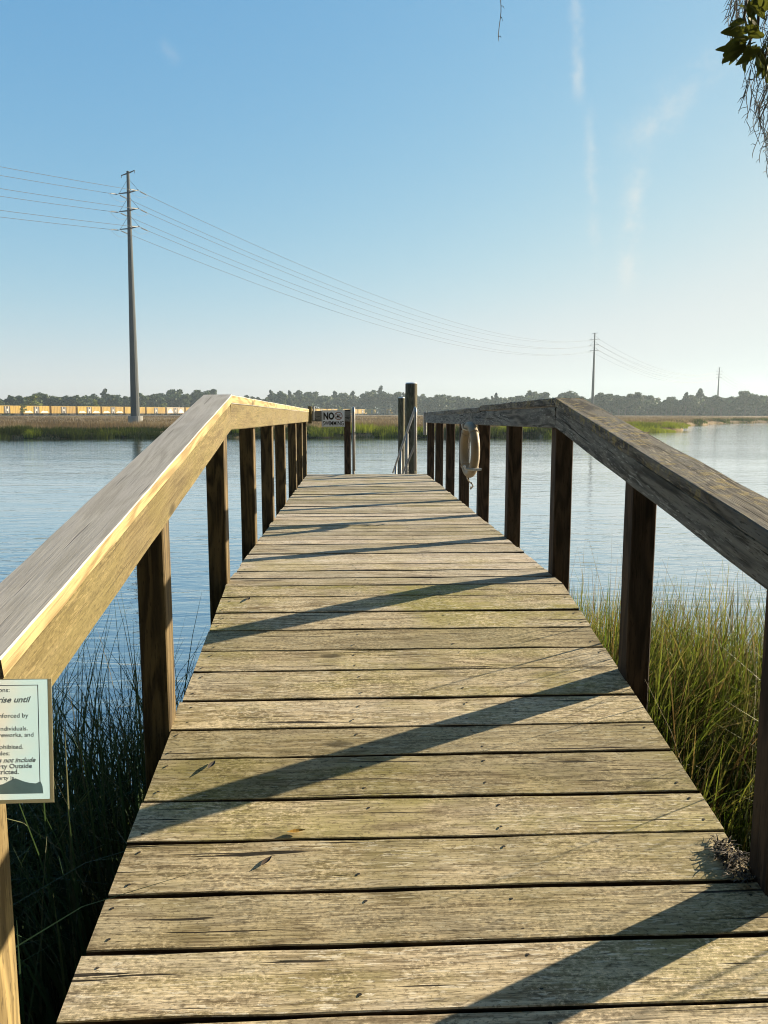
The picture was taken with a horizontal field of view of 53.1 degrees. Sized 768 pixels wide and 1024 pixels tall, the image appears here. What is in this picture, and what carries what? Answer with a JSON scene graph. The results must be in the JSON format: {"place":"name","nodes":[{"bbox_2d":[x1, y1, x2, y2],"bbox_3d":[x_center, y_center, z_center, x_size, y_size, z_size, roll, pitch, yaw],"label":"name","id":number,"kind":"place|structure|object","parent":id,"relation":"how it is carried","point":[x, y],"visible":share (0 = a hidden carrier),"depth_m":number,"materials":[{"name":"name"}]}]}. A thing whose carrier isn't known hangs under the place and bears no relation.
{"place":"outdoors","nodes":[
{"label":"outdoors","id":0,"kind":"place"},
{"bbox_2d":[15,897,83,1023],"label":"riverbank","id":1,"kind":"structure","parent":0,"point":[56,1014],"depth_m":2.30,"materials":[{"name":"soil"}]},
{"bbox_2d":[57,474,767,1023],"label":"wooden pier","id":2,"kind":"structure","parent":1,"relation":"on","point":[411,706],"depth_m":2.12,"materials":[{"name":"brown wood"}]},
{"bbox_2d":[0,394,350,1023],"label":"wooden railing","id":3,"kind":"object","parent":2,"relation":"attached to","point":[60,588],"visible":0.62,"depth_m":2.41,"materials":[{"name":"brown wood"}]},
{"bbox_2d":[0,679,53,803],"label":"notice","id":4,"kind":"object","parent":3,"relation":"attached to","point":[26,753],"visible":1,"depth_m":1.21,"materials":[{"name":"paper"}]},
{"bbox_2d":[322,410,344,426],"bbox_3d":[-0.669,-1.235,10.149,0.306,0.214,0.004,0,7,-2],"label":"sign","id":5,"kind":"object","parent":3,"relation":"attached to","point":[333,418],"visible":1,"depth_m":10.15,"materials":[{"name":"metal"}]},
{"bbox_2d":[352,407,416,473],"bbox_3d":[-0.113,-0.620,13.373,0.924,2.356,5.920,0,7,-2],"label":"gangway","id":6,"kind":"object","parent":2,"relation":"attached to","point":[414,415],"visible":0.2,"depth_m":10.42,"materials":[{"name":"metal"}]},
{"bbox_2d":[423,397,767,896],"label":"wooden railing","id":7,"kind":"object","parent":2,"relation":"attached to","point":[724,516],"visible":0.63,"depth_m":2.80,"materials":[{"name":"brown wood"}]},
{"bbox_2d":[460,422,481,489],"bbox_3d":[0.642,-0.438,5.953,0.146,0.522,0.434,-1,7,-7],"label":"life ring","id":8,"kind":"object","parent":7,"relation":"hanging from","point":[471,468],"visible":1,"depth_m":5.84,"materials":[{"name":"plastic"}]},
{"bbox_2d":[701,833,755,886],"bbox_3d":[0.893,0.894,1.982,0.151,0.042,0.184,-3,8,-24],"label":"dried plant debris","id":9,"kind":"object","parent":2,"relation":"on","point":[732,858],"depth_m":1.98,"materials":[{"name":"plant"}]},
{"bbox_2d":[569,547,766,868],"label":"marsh grass","id":10,"kind":"structure","parent":1,"relation":"on","point":[703,710],"depth_m":3.18,"materials":[{"name":"plant"}]},
{"bbox_2d":[715,0,767,82],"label":"live oak tree","id":11,"kind":"object","parent":1,"relation":"on","point":[734,49],"visible":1,"depth_m":2.03,"materials":[{"name":"green plant"}]},
{"bbox_2d":[722,0,747,66],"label":"spanish moss","id":12,"kind":"object","parent":11,"relation":"hanging from","point":[735,5],"visible":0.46,"depth_m":2.19,"materials":[{"name":"plant"}]},
{"bbox_2d":[737,0,757,131],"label":"spanish moss","id":13,"kind":"object","parent":11,"relation":"hanging from","point":[747,85],"visible":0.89,"depth_m":2.12,"materials":[{"name":"plant"}]},
{"bbox_2d":[742,10,767,176],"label":"spanish moss","id":14,"kind":"object","parent":11,"relation":"hanging from","point":[759,107],"visible":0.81,"depth_m":2.15,"materials":[{"name":"plant"}]},
{"bbox_2d":[5,589,244,1023],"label":"marsh grass","id":15,"kind":"structure","parent":0,"point":[65,858],"depth_m":2.57,"materials":[{"name":"plant"}]},
{"bbox_2d":[0,423,767,808],"bbox_3d":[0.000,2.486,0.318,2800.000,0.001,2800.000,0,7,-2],"label":"water","id":16,"kind":"structure","parent":0,"point":[50,487],"depth_m":18.72,"materials":[{"name":"blue liquid"}]},
{"bbox_2d":[398,397,404,473],"bbox_3d":[0.503,-1.178,22.372,0.200,4.277,0.196,0,7,-2],"label":"piling","id":17,"kind":"object","parent":16,"relation":"in","point":[401,417],"visible":0.5,"depth_m":22.14,"materials":[{"name":"brown wood"}]},
{"bbox_2d":[405,383,416,473],"bbox_3d":[0.634,-0.754,18.093,0.290,4.522,0.284,0,7,-2],"label":"piling","id":18,"kind":"object","parent":16,"relation":"in","point":[410,396],"visible":0.38,"depth_m":17.80,"materials":[{"name":"brown wood"}]},
{"bbox_2d":[0,415,767,438],"bbox_3d":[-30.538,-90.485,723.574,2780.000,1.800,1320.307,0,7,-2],"label":"marsh","id":19,"kind":"structure","parent":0,"point":[540,435],"depth_m":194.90,"materials":[{"name":"plant"}]},
{"bbox_2d":[4,395,17,415],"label":"oak tree","id":20,"kind":"object","parent":19,"relation":"on","point":[11,400],"visible":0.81,"depth_m":476.37,"materials":[{"name":"green plant"}]},
{"bbox_2d":[17,396,32,405],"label":"oak tree","id":21,"kind":"object","parent":19,"relation":"on","point":[22,401],"visible":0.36,"depth_m":470.03,"materials":[{"name":"green plant"}]},
{"bbox_2d":[25,394,42,414],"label":"young tree","id":22,"kind":"object","parent":19,"relation":"on","point":[32,402],"visible":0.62,"depth_m":438.33,"materials":[{"name":"green plant"}]},
{"bbox_2d":[29,393,42,414],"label":"hardwood tree","id":23,"kind":"object","parent":19,"relation":"on","point":[38,399],"visible":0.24,"depth_m":495.34,"materials":[{"name":"plant"}]},
{"bbox_2d":[38,392,49,405],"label":"oak tree","id":24,"kind":"object","parent":19,"relation":"on","point":[44,396],"visible":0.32,"depth_m":510.99,"materials":[{"name":"green plant"}]},
{"bbox_2d":[46,396,66,414],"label":"oak tree","id":25,"kind":"object","parent":19,"relation":"on","point":[55,401],"visible":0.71,"depth_m":504.96,"materials":[{"name":"green plant"}]},
{"bbox_2d":[67,395,86,405],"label":"oak tree","id":26,"kind":"object","parent":19,"relation":"on","point":[76,400],"visible":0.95,"depth_m":506.28,"materials":[{"name":"green plant"}]},
{"bbox_2d":[81,395,92,414],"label":"oak tree","id":27,"kind":"object","parent":19,"relation":"on","point":[88,400],"visible":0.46,"depth_m":513.36,"materials":[{"name":"green plant"}]},
{"bbox_2d":[94,396,102,414],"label":"hardwood tree","id":28,"kind":"object","parent":19,"relation":"on","point":[98,400],"visible":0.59,"depth_m":542.02,"materials":[{"name":"plant"}]},
{"bbox_2d":[21,415,180,415],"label":"rail embankment","id":29,"kind":"structure","parent":19,"relation":"on","point":[99,415],"depth_m":428.50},
{"bbox_2d":[0,405,20,414],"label":"boxcar","id":30,"kind":"object","parent":29,"relation":"on","point":[9,409],"visible":0.98,"depth_m":382.31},
{"bbox_2d":[21,406,49,414],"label":"boxcar","id":31,"kind":"object","parent":29,"relation":"on","point":[42,410],"visible":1,"depth_m":394.92,"materials":[{"name":"metal"}]},
{"bbox_2d":[49,406,75,414],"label":"boxcar","id":32,"kind":"object","parent":29,"relation":"on","point":[67,410],"visible":0.98,"depth_m":408.78,"materials":[{"name":"metal"}]},
{"bbox_2d":[75,406,100,414],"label":"boxcar","id":33,"kind":"object","parent":29,"relation":"on","point":[92,410],"visible":1,"depth_m":423.46,"materials":[{"name":"metal"}]},
{"bbox_2d":[100,406,123,414],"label":"boxcar","id":34,"kind":"object","parent":29,"relation":"on","point":[104,410],"visible":1,"depth_m":437.60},
{"bbox_2d":[123,407,144,414],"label":"boxcar","id":35,"kind":"object","parent":29,"relation":"on","point":[126,410],"visible":0.7,"depth_m":449.65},
{"bbox_2d":[144,407,164,414],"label":"boxcar","id":36,"kind":"object","parent":29,"relation":"on","point":[155,410],"visible":0.99,"depth_m":467.15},
{"bbox_2d":[165,407,183,414],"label":"boxcar","id":37,"kind":"object","parent":29,"relation":"on","point":[174,410],"visible":0.98,"depth_m":481.34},
{"bbox_2d":[356,409,366,414],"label":"boxcar","id":38,"kind":"object","parent":29,"relation":"on","point":[362,411],"visible":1,"depth_m":685.55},
{"bbox_2d":[367,409,375,414],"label":"boxcar","id":39,"kind":"object","parent":29,"relation":"on","point":[371,411],"visible":1,"depth_m":699.75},
{"bbox_2d":[376,409,384,414],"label":"boxcar","id":40,"kind":"object","parent":29,"relation":"on","point":[380,411],"visible":1,"depth_m":714.65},
{"bbox_2d":[100,388,109,406],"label":"pine tree","id":41,"kind":"object","parent":19,"relation":"on","point":[103,393],"visible":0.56,"depth_m":564.11,"materials":[{"name":"green plant"}]},
{"bbox_2d":[108,394,122,406],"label":"oak tree","id":42,"kind":"object","parent":19,"relation":"on","point":[116,400],"visible":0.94,"depth_m":542.78,"materials":[{"name":"green plant"}]},
{"bbox_2d":[121,396,130,406],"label":"oak tree","id":43,"kind":"object","parent":19,"relation":"on","point":[124,404],"visible":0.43,"depth_m":566.67,"materials":[{"name":"green plant"}]},
{"bbox_2d":[110,170,148,422],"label":"power pole","id":44,"kind":"object","parent":19,"relation":"on","point":[135,416],"visible":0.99,"depth_m":144.17,"materials":[{"name":"metal"}]},
{"bbox_2d":[0,210,753,392],"bbox_3d":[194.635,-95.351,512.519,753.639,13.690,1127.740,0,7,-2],"label":"power line","id":45,"kind":"object","parent":44,"relation":"attached to","point":[288,287],"visible":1,"depth_m":172.14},
{"bbox_2d":[3,217,759,392],"bbox_3d":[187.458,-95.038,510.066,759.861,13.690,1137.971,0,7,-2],"label":"power line","id":46,"kind":"object","parent":44,"relation":"attached to","point":[274,290],"visible":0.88,"depth_m":177.20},
{"bbox_2d":[0,175,765,386],"bbox_3d":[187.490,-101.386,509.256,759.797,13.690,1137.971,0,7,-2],"label":"power line","id":47,"kind":"object","parent":44,"relation":"attached to","point":[270,261],"visible":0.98,"depth_m":173.87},
{"bbox_2d":[0,188,766,389],"bbox_3d":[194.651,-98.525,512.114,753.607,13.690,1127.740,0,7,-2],"label":"power line","id":48,"kind":"object","parent":44,"relation":"attached to","point":[285,272],"visible":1,"depth_m":169.30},
{"bbox_2d":[3,167,764,387],"bbox_3d":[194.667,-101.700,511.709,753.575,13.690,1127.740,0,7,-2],"label":"power line","id":49,"kind":"object","parent":44,"relation":"attached to","point":[290,260],"visible":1,"depth_m":172.37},
{"bbox_2d":[1,196,766,388],"bbox_3d":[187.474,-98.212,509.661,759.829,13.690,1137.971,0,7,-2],"label":"power line","id":50,"kind":"object","parent":44,"relation":"attached to","point":[281,279],"visible":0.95,"depth_m":180.26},
{"bbox_2d":[139,393,149,406],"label":"hardwood tree","id":51,"kind":"object","parent":19,"relation":"on","point":[142,402],"visible":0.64,"depth_m":566.99,"materials":[{"name":"plant"}]},
{"bbox_2d":[146,394,164,414],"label":"oak tree","id":52,"kind":"object","parent":19,"relation":"on","point":[157,400],"visible":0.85,"depth_m":587.80,"materials":[{"name":"green plant"}]},
{"bbox_2d":[156,393,174,406],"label":"oak tree","id":53,"kind":"object","parent":19,"relation":"on","point":[164,396],"visible":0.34,"depth_m":608.32,"materials":[{"name":"green plant"}]},
{"bbox_2d":[166,389,182,406],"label":"oak tree","id":54,"kind":"object","parent":19,"relation":"on","point":[173,391],"visible":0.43,"depth_m":624.46,"materials":[{"name":"green plant"}]},
{"bbox_2d":[181,393,191,406],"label":"hardwood tree","id":55,"kind":"object","parent":19,"relation":"on","point":[186,398],"visible":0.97,"depth_m":601.34,"materials":[{"name":"plant"}]},
{"bbox_2d":[189,390,210,403],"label":"oak tree","id":56,"kind":"object","parent":19,"relation":"on","point":[197,394],"visible":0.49,"depth_m":616.26,"materials":[{"name":"green plant"}]},
{"bbox_2d":[207,389,216,394],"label":"oak tree","id":57,"kind":"object","parent":19,"relation":"on","point":[213,391],"visible":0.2,"depth_m":653.71,"materials":[{"name":"green plant"}]},
{"bbox_2d":[267,390,274,402],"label":"pine tree","id":58,"kind":"object","parent":19,"relation":"on","point":[270,397],"visible":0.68,"depth_m":678.54,"materials":[{"name":"green plant"}]},
{"bbox_2d":[273,391,288,405],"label":"hardwood tree","id":59,"kind":"object","parent":19,"relation":"on","point":[280,397],"visible":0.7,"depth_m":664.84,"materials":[{"name":"plant"}]},
{"bbox_2d":[286,390,294,405],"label":"pine tree","id":60,"kind":"object","parent":19,"relation":"on","point":[289,400],"visible":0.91,"depth_m":676.86,"materials":[{"name":"green plant"}]},
{"bbox_2d":[290,394,298,406],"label":"hardwood tree","id":61,"kind":"object","parent":19,"relation":"on","point":[294,399],"visible":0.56,"depth_m":695.48,"materials":[{"name":"plant"}]},
{"bbox_2d":[293,390,305,407],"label":"hardwood tree","id":62,"kind":"object","parent":19,"relation":"on","point":[299,396],"visible":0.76,"depth_m":704.23,"materials":[{"name":"plant"}]},
{"bbox_2d":[303,392,310,407],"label":"hardwood tree","id":63,"kind":"object","parent":19,"relation":"on","point":[306,398],"visible":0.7,"depth_m":720.60,"materials":[{"name":"plant"}]},
{"bbox_2d":[307,391,318,405],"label":"oak tree","id":64,"kind":"object","parent":19,"relation":"on","point":[314,394],"visible":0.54,"depth_m":727.24,"materials":[{"name":"green plant"}]},
{"bbox_2d":[317,395,327,408],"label":"hardwood tree","id":65,"kind":"object","parent":19,"relation":"on","point":[322,405],"visible":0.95,"depth_m":730.92,"materials":[{"name":"plant"}]},
{"bbox_2d":[331,391,338,404],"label":"pine tree","id":66,"kind":"object","parent":19,"relation":"on","point":[334,395],"visible":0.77,"depth_m":748.76,"materials":[{"name":"green plant"}]},
{"bbox_2d":[340,392,352,408],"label":"hardwood tree","id":67,"kind":"object","parent":19,"relation":"on","point":[345,398],"visible":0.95,"depth_m":717.00,"materials":[{"name":"plant"}]},
{"bbox_2d":[349,391,357,406],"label":"pine tree","id":68,"kind":"object","parent":19,"relation":"on","point":[353,400],"visible":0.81,"depth_m":731.94,"materials":[{"name":"green plant"}]},
{"bbox_2d":[349,396,361,408],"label":"oak tree","id":69,"kind":"object","parent":19,"relation":"on","point":[357,404],"visible":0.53,"depth_m":758.75,"materials":[{"name":"green plant"}]},
{"bbox_2d":[359,390,376,414],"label":"oak tree","id":70,"kind":"object","parent":19,"relation":"on","point":[367,398],"visible":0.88,"depth_m":716.58,"materials":[{"name":"green plant"}]},
{"bbox_2d":[373,392,392,414],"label":"oak tree","id":71,"kind":"object","parent":19,"relation":"on","point":[383,400],"visible":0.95,"depth_m":711.19,"materials":[{"name":"green plant"}]},
{"bbox_2d":[0,415,767,430],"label":"marsh reeds","id":72,"kind":"object","parent":19,"relation":"on","point":[50,422],"visible":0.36,"depth_m":156.66,"materials":[{"name":"plant"}]},
{"bbox_2d":[1,394,767,415],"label":"wood","id":73,"kind":"object","parent":19,"relation":"on","point":[733,411],"visible":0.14,"depth_m":565.34,"materials":[{"name":"plant"}]},
{"bbox_2d":[390,391,402,414],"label":"hardwood tree","id":74,"kind":"object","parent":19,"relation":"on","point":[395,397],"visible":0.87,"depth_m":707.50,"materials":[{"name":"plant"}]},
{"bbox_2d":[417,394,426,412],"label":"hardwood tree","id":75,"kind":"object","parent":19,"relation":"on","point":[422,396],"visible":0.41,"depth_m":710.75,"materials":[{"name":"plant"}]},
{"bbox_2d":[420,397,433,411],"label":"oak tree","id":76,"kind":"object","parent":19,"relation":"on","point":[427,404],"visible":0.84,"depth_m":684.10,"materials":[{"name":"green plant"}]},
{"bbox_2d":[433,395,440,411],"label":"pine tree","id":77,"kind":"object","parent":19,"relation":"on","point":[436,403],"visible":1,"depth_m":660.49,"materials":[{"name":"green plant"}]},
{"bbox_2d":[432,394,446,410],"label":"oak tree","id":78,"kind":"object","parent":19,"relation":"on","point":[442,398],"visible":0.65,"depth_m":668.32,"materials":[{"name":"green plant"}]},
{"bbox_2d":[445,395,457,408],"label":"oak tree","id":79,"kind":"object","parent":19,"relation":"on","point":[449,397],"visible":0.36,"depth_m":690.87,"materials":[{"name":"green plant"}]},
{"bbox_2d":[451,396,466,408],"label":"oak tree","id":80,"kind":"object","parent":19,"relation":"on","point":[458,404],"visible":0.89,"depth_m":657.58,"materials":[{"name":"green plant"}]},
{"bbox_2d":[465,398,482,408],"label":"oak tree","id":81,"kind":"object","parent":19,"relation":"on","point":[474,403],"visible":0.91,"depth_m":636.25,"materials":[{"name":"green plant"}]},
{"bbox_2d":[479,397,491,404],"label":"oak tree","id":82,"kind":"object","parent":19,"relation":"on","point":[486,401],"visible":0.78,"depth_m":637.20,"materials":[{"name":"green plant"}]},
{"bbox_2d":[492,393,499,404],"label":"pine tree","id":83,"kind":"object","parent":19,"relation":"on","point":[496,398],"visible":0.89,"depth_m":609.15,"materials":[{"name":"green plant"}]},
{"bbox_2d":[513,395,528,401],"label":"oak tree","id":84,"kind":"object","parent":19,"relation":"on","point":[521,398],"visible":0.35,"depth_m":595.75,"materials":[{"name":"green plant"}]},
{"bbox_2d":[538,392,549,398],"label":"hardwood tree","id":85,"kind":"object","parent":19,"relation":"on","point":[545,394],"visible":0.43,"depth_m":604.66,"materials":[{"name":"plant"}]},
{"bbox_2d":[559,390,578,396],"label":"oak tree","id":86,"kind":"object","parent":19,"relation":"on","point":[569,393],"visible":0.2,"depth_m":600.90,"materials":[{"name":"green plant"}]},
{"bbox_2d":[589,333,599,403],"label":"power pole","id":87,"kind":"object","parent":19,"relation":"on","point":[593,379],"visible":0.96,"depth_m":448.28,"materials":[{"name":"metal"}]},
{"bbox_2d":[595,392,612,409],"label":"oak tree","id":88,"kind":"object","parent":19,"relation":"on","point":[604,401],"visible":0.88,"depth_m":559.54,"materials":[{"name":"green plant"}]},
{"bbox_2d":[607,393,618,412],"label":"oak tree","id":89,"kind":"object","parent":19,"relation":"on","point":[612,401],"visible":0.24,"depth_m":574.23,"materials":[{"name":"green plant"}]},
{"bbox_2d":[613,396,625,414],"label":"hardwood tree","id":90,"kind":"object","parent":19,"relation":"on","point":[619,401],"visible":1,"depth_m":549.29,"materials":[{"name":"plant"}]},
{"bbox_2d":[622,396,632,414],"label":"oak tree","id":91,"kind":"object","parent":19,"relation":"on","point":[626,404],"visible":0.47,"depth_m":556.77,"materials":[{"name":"green plant"}]},
{"bbox_2d":[625,392,648,415],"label":"oak tree","id":92,"kind":"object","parent":19,"relation":"on","point":[637,401],"visible":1,"depth_m":538.13,"materials":[{"name":"green plant"}]},
{"bbox_2d":[642,395,655,413],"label":"oak tree","id":93,"kind":"object","parent":19,"relation":"on","point":[650,397],"visible":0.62,"depth_m":560.60,"materials":[{"name":"green plant"}]},
{"bbox_2d":[655,402,662,415],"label":"oak tree","id":94,"kind":"object","parent":19,"relation":"on","point":[658,407],"visible":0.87,"depth_m":537.31,"materials":[{"name":"green plant"}]},
{"bbox_2d":[660,399,673,415],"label":"oak tree","id":95,"kind":"object","parent":19,"relation":"on","point":[666,405],"visible":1,"depth_m":531.62,"materials":[{"name":"green plant"}]},
{"bbox_2d":[666,396,677,415],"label":"oak tree","id":96,"kind":"object","parent":19,"relation":"on","point":[673,400],"visible":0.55,"depth_m":543.43,"materials":[{"name":"green plant"}]},
{"bbox_2d":[673,400,686,414],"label":"oak tree","id":97,"kind":"object","parent":19,"relation":"on","point":[679,406],"visible":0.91,"depth_m":541.77,"materials":[{"name":"green plant"}]},
{"bbox_2d":[680,392,691,415],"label":"pine tree","id":98,"kind":"object","parent":19,"relation":"on","point":[686,400],"visible":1,"depth_m":532.88,"materials":[{"name":"green plant"}]},
{"bbox_2d":[687,395,700,415],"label":"oak tree","id":99,"kind":"object","parent":19,"relation":"on","point":[694,403],"visible":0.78,"depth_m":538.30,"materials":[{"name":"green plant"}]},
{"bbox_2d":[695,388,704,413],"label":"pine tree","id":100,"kind":"object","parent":19,"relation":"on","point":[699,393],"visible":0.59,"depth_m":555.43,"materials":[{"name":"green plant"}]},
{"bbox_2d":[701,396,711,413],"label":"oak tree","id":101,"kind":"object","parent":19,"relation":"on","point":[706,397],"visible":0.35,"depth_m":556.30,"materials":[{"name":"green plant"}]},
{"bbox_2d":[706,395,718,415],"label":"oak tree","id":102,"kind":"object","parent":19,"relation":"on","point":[711,400],"visible":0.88,"depth_m":527.99,"materials":[{"name":"green plant"}]},
{"bbox_2d":[711,396,726,415],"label":"oak tree","id":103,"kind":"object","parent":19,"relation":"on","point":[722,402],"visible":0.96,"depth_m":525.29,"materials":[{"name":"green plant"}]},
{"bbox_2d":[716,367,721,395],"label":"power pole","id":104,"kind":"object","parent":19,"relation":"on","point":[719,376],"visible":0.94,"depth_m":784.10,"materials":[{"name":"metal"}]},
{"bbox_2d":[734,391,752,415],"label":"oak tree","id":105,"kind":"object","parent":19,"relation":"on","point":[743,398],"visible":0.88,"depth_m":525.05,"materials":[{"name":"green plant"}]},
{"bbox_2d":[746,394,764,415],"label":"oak tree","id":106,"kind":"object","parent":19,"relation":"on","point":[757,401],"visible":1,"depth_m":515.02,"materials":[{"name":"green plant"}]},
{"bbox_2d":[0,0,767,410],"label":"sky","id":107,"kind":"structure","parent":0,"point":[572,175],"materials":[{"name":"blue"}]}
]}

